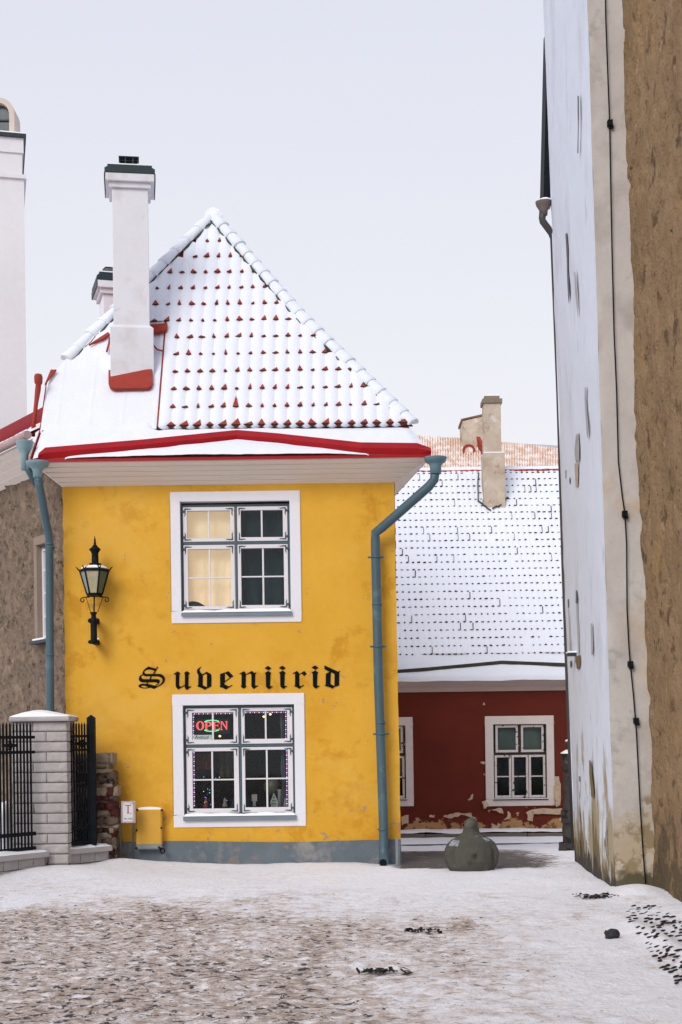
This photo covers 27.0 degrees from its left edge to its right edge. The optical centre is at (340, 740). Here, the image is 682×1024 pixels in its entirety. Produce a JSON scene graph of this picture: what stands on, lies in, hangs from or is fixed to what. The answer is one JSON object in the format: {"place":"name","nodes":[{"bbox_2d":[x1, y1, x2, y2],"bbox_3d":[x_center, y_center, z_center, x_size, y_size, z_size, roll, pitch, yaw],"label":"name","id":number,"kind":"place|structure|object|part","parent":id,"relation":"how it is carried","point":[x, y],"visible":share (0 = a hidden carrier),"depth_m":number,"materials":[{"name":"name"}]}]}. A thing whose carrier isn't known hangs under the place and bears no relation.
{"place":"outdoors","nodes":[
{"label":"outdoors","id":0,"kind":"place"},
{"bbox_2d":[0,0,557,445],"label":"sky","id":1,"kind":"structure","parent":0,"point":[380,159],"materials":[{"name":"white"}]},
{"bbox_2d":[0,843,681,1023],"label":"ground","id":2,"kind":"structure","parent":0,"point":[521,939],"depth_m":11.14,"materials":[{"name":"white snow"}]},
{"bbox_2d":[2,801,13,848],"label":"snow bank","id":3,"kind":"structure","parent":2,"relation":"on","point":[6,824],"depth_m":17.92,"materials":[{"name":"white snow"}]},
{"bbox_2d":[0,850,48,874],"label":"wall","id":4,"kind":"structure","parent":2,"relation":"on","point":[11,861],"depth_m":16.77,"materials":[{"name":"concrete"}]},
{"bbox_2d":[0,722,35,851],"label":"fence panel","id":5,"kind":"object","parent":4,"relation":"on","point":[20,752],"visible":1,"depth_m":16.82,"materials":[{"name":"black paint"}]},
{"bbox_2d":[0,408,64,803],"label":"stone house","id":6,"kind":"structure","parent":2,"relation":"on","point":[22,624],"depth_m":19.49,"materials":[{"name":"grey stone"}]},
{"bbox_2d":[0,98,26,453],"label":"chimney","id":7,"kind":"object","parent":6,"relation":"on","point":[13,391],"depth_m":26.95,"materials":[{"name":"white paint"}]},
{"bbox_2d":[29,533,63,644],"bbox_3d":[-3.833,-2.011,19.032,0.772,1.441,0.700,-1,0,0],"label":"window","id":8,"kind":"structure","parent":6,"relation":"in","point":[39,553],"depth_m":19.12,"materials":[{"name":"white paint"}]},
{"bbox_2d":[9,710,78,864],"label":"fence pillar","id":9,"kind":"structure","parent":2,"relation":"on","point":[51,783],"depth_m":17.20,"materials":[{"name":"brick"}]},
{"bbox_2d":[69,843,112,864],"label":"wall","id":10,"kind":"structure","parent":2,"relation":"on","point":[87,854],"depth_m":17.59,"materials":[{"name":"concrete"}]},
{"bbox_2d":[70,715,96,845],"bbox_3d":[-3.184,0.496,17.527,0.132,1.624,0.475,-1,0,31],"label":"fence panel","id":11,"kind":"object","parent":10,"relation":"on","point":[87,743],"visible":1,"depth_m":17.58,"materials":[{"name":"black paint"}]},
{"bbox_2d":[75,752,121,858],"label":"rubble wall","id":12,"kind":"structure","parent":2,"relation":"on","point":[109,789],"depth_m":17.90,"materials":[{"name":"stone"}]},
{"bbox_2d":[120,801,134,858],"bbox_3d":[-2.696,1.188,17.961,0.202,0.836,0.028,-1,0,0],"label":"hydrant sign","id":13,"kind":"object","parent":2,"relation":"on","point":[127,811],"visible":1,"depth_m":17.95,"materials":[{"name":"white metal"}]},
{"bbox_2d":[26,156,446,865],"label":"shop house","id":14,"kind":"structure","parent":2,"relation":"on","point":[208,364],"depth_m":18.30,"materials":[{"name":"yellow paint"}]},
{"bbox_2d":[76,537,111,644],"bbox_3d":[-3.128,-1.909,18.050,0.416,1.376,0.479,-1,0,-30],"label":"wall lantern","id":15,"kind":"object","parent":14,"relation":"attached to","point":[94,574],"depth_m":18.00,"materials":[{"name":"black paint"}]},
{"bbox_2d":[135,807,164,853],"bbox_3d":[-2.440,1.154,18.224,0.385,0.602,0.173,-1,0,0],"label":"electrical cabinet","id":16,"kind":"object","parent":14,"relation":"attached to","point":[149,828],"visible":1,"depth_m":18.16,"materials":[{"name":"yellow metal"}]},
{"bbox_3d":[-2.455,1.141,18.165,0.309,0.489,0.007,-1,0,0],"label":"door","id":17,"kind":"part","parent":16,"relation":"part of","materials":[{"name":"yellow metal"}]},
{"bbox_2d":[189,601,203,605],"bbox_3d":[-1.878,-1.748,18.460,0.300,0.110,0.100,-1,0,0],"label":"cushion","id":18,"kind":"object","parent":14,"relation":"in","point":[193,603],"visible":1,"depth_m":18.42,"materials":[{"name":"grey fabric"}]},
{"bbox_2d":[193,754,210,769],"bbox_3d":[-1.830,0.282,18.640,0.277,0.206,0.060,-1,0,0],"label":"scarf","id":19,"kind":"object","parent":14,"relation":"hanging from","point":[202,761],"visible":0.9,"depth_m":18.64,"materials":[{"name":"red fabric"}]},
{"bbox_2d":[193,735,211,739],"bbox_3d":[-1.796,-0.035,18.384,0.251,0.065,0.004,-1,0,0],"label":"paper sign","id":20,"kind":"object","parent":14,"relation":"attached to","point":[202,737],"visible":1,"depth_m":18.38,"materials":[{"name":"white paper"}]},
{"bbox_2d":[203,798,208,807],"bbox_3d":[-1.758,0.815,18.520,0.078,0.136,0.076,-1,0,0],"label":"figurine","id":21,"kind":"object","parent":14,"relation":"on","point":[205,805],"visible":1,"depth_m":18.50,"materials":[{"name":"red ceramic"}]},
{"bbox_2d":[193,769,226,808],"bbox_3d":[-1.760,0.660,18.787,0.552,0.602,0.447,-1,0,0],"label":"christmas tree","id":22,"kind":"object","parent":14,"relation":"on","point":[202,772],"visible":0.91,"depth_m":18.79,"materials":[{"name":"green plant"}]},
{"bbox_2d":[187,511,235,608],"bbox_3d":[-1.722,-2.366,18.539,0.705,1.383,0.076,-1,0,0],"label":"curtain","id":23,"kind":"object","parent":14,"relation":"hanging from","point":[198,560],"visible":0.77,"depth_m":18.54,"materials":[{"name":"beige fabric"}]},
{"bbox_2d":[194,719,228,733],"bbox_3d":[-1.678,-0.181,18.468,0.454,0.194,0.037,-1,0,0],"label":"open sign","id":24,"kind":"object","parent":14,"relation":"hanging from","point":[204,726],"visible":1,"depth_m":18.47,"materials":[{"name":"red glass"}]},
{"bbox_2d":[193,713,232,739],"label":"string lights","id":25,"kind":"object","parent":14,"relation":"attached to","point":[205,713],"visible":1,"depth_m":18.38},
{"bbox_2d":[222,798,227,806],"bbox_3d":[-1.512,0.807,18.520,0.072,0.126,0.070,-1,0,0],"label":"figurine","id":26,"kind":"object","parent":14,"relation":"on","point":[224,803],"visible":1,"depth_m":18.50,"materials":[{"name":"beige ceramic"}]},
{"bbox_2d":[218,753,232,776],"bbox_3d":[-1.515,0.326,18.700,0.192,0.315,0.080,-1,0,0],"label":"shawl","id":27,"kind":"object","parent":14,"relation":"hanging from","point":[225,766],"visible":1,"depth_m":18.71,"materials":[{"name":"grey fabric"}]},
{"bbox_2d":[170,490,301,623],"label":"window","id":28,"kind":"structure","parent":14,"relation":"in","point":[181,503],"depth_m":18.30,"materials":[{"name":"grey paint"}]},
{"bbox_2d":[172,693,305,827],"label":"window","id":29,"kind":"structure","parent":14,"relation":"in","point":[254,741],"depth_m":18.35,"materials":[{"name":"grey paint"}]},
{"bbox_2d":[230,785,252,807],"bbox_3d":[-1.306,0.729,18.620,0.320,0.330,0.320,-1,0,0],"label":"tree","id":30,"kind":"object","parent":14,"relation":"on","point":[248,803],"visible":0.34,"depth_m":18.55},
{"bbox_2d":[251,794,256,805],"bbox_3d":[-1.129,0.784,18.559,0.071,0.153,0.082,-1,0,0],"label":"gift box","id":31,"kind":"object","parent":14,"relation":"in","point":[254,798],"visible":1,"depth_m":18.52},
{"bbox_2d":[237,507,288,604],"bbox_3d":[-1.003,-2.383,18.559,0.726,1.372,0.071,-1,0,0],"label":"window pane","id":32,"kind":"structure","parent":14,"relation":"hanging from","point":[251,565],"depth_m":18.55,"materials":[{"name":"glass"}]},
{"bbox_2d":[245,712,285,738],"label":"string lights","id":33,"kind":"object","parent":14,"relation":"attached to","point":[268,712],"visible":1,"depth_m":18.38},
{"bbox_2d":[264,777,279,794],"bbox_3d":[-0.912,0.612,18.820,0.220,0.235,0.220,-1,0,0],"label":"globe shade","id":34,"kind":"object","parent":14,"relation":"hanging from","point":[273,785],"visible":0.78,"depth_m":18.74,"materials":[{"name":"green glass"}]},
{"bbox_2d":[270,789,281,806],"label":"souvenir figurine","id":35,"kind":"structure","parent":14,"relation":"in","point":[274,802],"depth_m":18.52,"materials":[{"name":"grey ceramic"}]},
{"bbox_2d":[280,711,285,806],"bbox_3d":[-0.756,0.248,18.540,0.074,1.283,0.040,-1,0,0],"label":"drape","id":36,"kind":"object","parent":14,"relation":"hanging from","point":[283,771],"visible":0.92,"depth_m":18.54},
{"bbox_2d":[356,966,412,974],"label":"leaf litter","id":37,"kind":"object","parent":2,"relation":"on","point":[376,970],"visible":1,"depth_m":9.72,"materials":[{"name":"brown plant"}]},
{"bbox_2d":[395,838,399,864],"bbox_3d":[0.723,1.471,18.080,0.057,0.440,0.040,-1,0,0],"label":"guard post","id":38,"kind":"object","parent":2,"relation":"on","point":[397,845],"visible":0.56,"depth_m":18.06,"materials":[{"name":"grey metal"}]},
{"bbox_2d":[385,927,447,932],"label":"leaf litter","id":39,"kind":"object","parent":2,"relation":"on","point":[420,929],"visible":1,"depth_m":11.78,"materials":[{"name":"brown plant"}]},
{"bbox_2d":[444,817,498,871],"bbox_3d":[1.591,1.269,17.351,0.667,0.652,0.612,-1,0,0],"label":"stone bollard","id":40,"kind":"object","parent":2,"relation":"on","point":[471,847],"visible":0.99,"depth_m":17.13,"materials":[{"name":"grey stone"}]},
{"bbox_2d":[395,394,566,833],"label":"red house","id":41,"kind":"structure","parent":2,"relation":"on","point":[482,715],"depth_m":27.36,"materials":[{"name":"paint"}]},
{"bbox_2d":[399,717,413,805],"bbox_3d":[0.717,0.414,27.185,1.315,1.692,0.470,-1,0,0],"label":"window","id":42,"kind":"structure","parent":41,"relation":"in","point":[405,723],"depth_m":26.97,"materials":[{"name":"white paint"}]},
{"bbox_2d":[485,715,554,805],"bbox_3d":[3.392,0.393,27.185,1.315,1.709,0.470,-1,0,0],"label":"window","id":43,"kind":"structure","parent":41,"relation":"in","point":[519,750],"depth_m":27.02,"materials":[{"name":"white paint"}]},
{"bbox_2d":[401,836,562,844],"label":"snow verge","id":44,"kind":"structure","parent":2,"relation":"on","point":[446,840],"depth_m":25.73,"materials":[{"name":"white snow"}]},
{"bbox_2d":[401,832,562,837],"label":"kerb","id":45,"kind":"structure","parent":2,"relation":"on","point":[524,834],"depth_m":26.38,"materials":[{"name":"stone"}]},
{"bbox_2d":[418,414,557,467],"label":"peach roof house","id":46,"kind":"structure","parent":2,"relation":"on","point":[464,449],"depth_m":42.37,"materials":[{"name":"tile"}]},
{"bbox_2d":[558,740,573,850],"bbox_3d":[3.381,0.850,20.900,0.380,1.753,0.380,-1,0,0],"label":"stone post","id":47,"kind":"object","parent":2,"relation":"on","point":[565,845],"visible":0.38,"depth_m":20.81,"materials":[{"name":"grey stone"}]},
{"bbox_2d":[572,892,618,898],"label":"leaf litter","id":48,"kind":"object","parent":2,"relation":"on","point":[595,896],"visible":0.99,"depth_m":14.03,"materials":[{"name":"brown plant"}]},
{"bbox_2d":[535,0,681,901],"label":"tall building","id":49,"kind":"structure","parent":2,"relation":"on","point":[611,169],"depth_m":14.75,"materials":[{"name":"white paint"}]},
{"bbox_2d":[604,928,619,938],"bbox_3d":[2.163,1.555,11.361,0.130,0.102,0.111,-1,0,0],"label":"rock","id":50,"kind":"object","parent":2,"relation":"on","point":[611,933],"visible":0.91,"depth_m":11.33,"materials":[{"name":"stone"}]},
{"bbox_2d":[401,828,561,833],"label":"pavement","id":51,"kind":"structure","parent":0,"point":[450,831],"depth_m":26.52,"materials":[{"name":"white snow"}]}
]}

